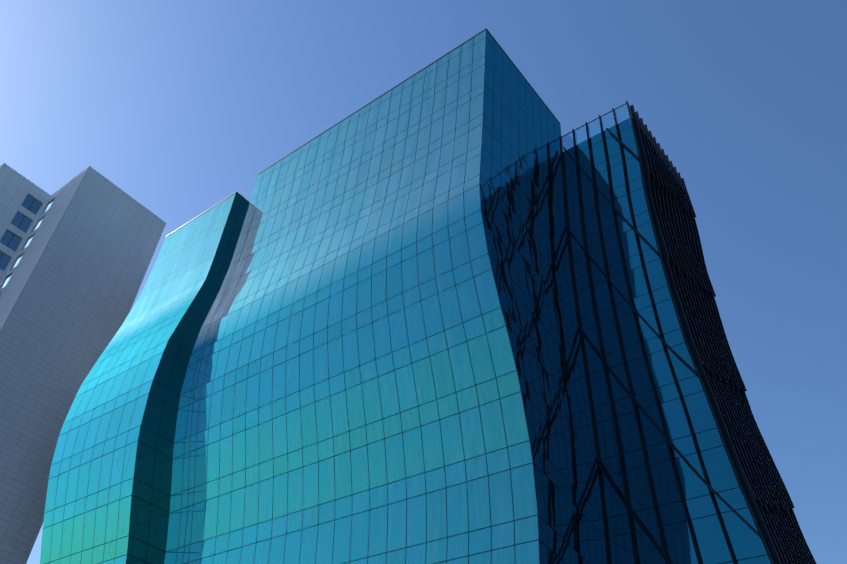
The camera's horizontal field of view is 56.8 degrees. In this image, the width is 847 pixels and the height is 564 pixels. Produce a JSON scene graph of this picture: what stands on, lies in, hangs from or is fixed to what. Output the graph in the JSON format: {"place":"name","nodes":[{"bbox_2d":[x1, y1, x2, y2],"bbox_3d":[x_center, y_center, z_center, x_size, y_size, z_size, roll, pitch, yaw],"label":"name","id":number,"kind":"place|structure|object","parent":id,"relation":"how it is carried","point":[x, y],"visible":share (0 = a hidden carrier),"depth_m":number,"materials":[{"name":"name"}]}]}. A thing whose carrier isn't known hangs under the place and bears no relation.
{"place":"outdoors","nodes":[
{"label":"outdoors","id":0,"kind":"place"},
{"bbox_2d":[0,163,50,283],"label":"facade","id":1,"kind":"structure","parent":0,"point":[23,200],"depth_m":91.73,"materials":[{"name":"white stone"}]},
{"bbox_2d":[0,166,165,563],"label":"building wall","id":2,"kind":"structure","parent":0,"point":[71,282],"depth_m":81.89,"materials":[{"name":"grey concrete"}]},
{"bbox_2d":[126,193,248,563],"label":"side wall","id":3,"kind":"structure","parent":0,"point":[149,513],"depth_m":64.35,"materials":[{"name":"teal glass"}]},
{"bbox_2d":[0,0,846,563],"label":"sky","id":4,"kind":"structure","parent":0,"point":[181,105],"materials":[{"name":"blue"}]},
{"label":"street ground","id":5,"kind":"structure","parent":0,"visible":0},
{"bbox_2d":[40,193,235,563],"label":"glass facade","id":6,"kind":"structure","parent":5,"relation":"on","point":[87,516],"depth_m":67.72,"materials":[{"name":"teal glass"}]},
{"bbox_2d":[164,30,540,563],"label":"glass facade","id":7,"kind":"structure","parent":5,"relation":"on","point":[351,393],"depth_m":56.31,"materials":[{"name":"teal glass"}]},
{"bbox_2d":[479,30,606,563],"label":"glass side wall","id":8,"kind":"structure","parent":5,"relation":"on","point":[522,197],"depth_m":55.41,"materials":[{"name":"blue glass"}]},
{"bbox_2d":[560,100,773,563],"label":"glass facade","id":9,"kind":"object","parent":5,"relation":"on","point":[682,512],"visible":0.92,"depth_m":54.31,"materials":[{"name":"blue glass"}]},
{"bbox_2d":[563,128,760,563],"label":"braces","id":10,"kind":"object","parent":9,"relation":"attached to","point":[647,415],"visible":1,"depth_m":53.80,"materials":[{"name":"black metal"}]},
{"bbox_2d":[629,105,774,563],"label":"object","id":11,"kind":"object","parent":5,"relation":"on","point":[682,323],"depth_m":56.80,"materials":[{"name":"metal"}]},
{"bbox_2d":[630,105,815,563],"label":"side blades","id":12,"kind":"object","parent":11,"relation":"attached to","point":[762,482],"visible":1,"depth_m":59.00,"materials":[{"name":"black metal"}]},
{"bbox_3d":[3.212,12.294,61.089,42.148,66.700,25.680,-25,-49,30],"label":"tower shell","id":13,"kind":"object","parent":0,"visible":0},
{"bbox_2d":[167,28,625,235],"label":"parapet coping","id":14,"kind":"object","parent":13,"relation":"on","point":[385,93],"visible":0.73,"depth_m":77.28,"materials":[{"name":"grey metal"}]}
]}

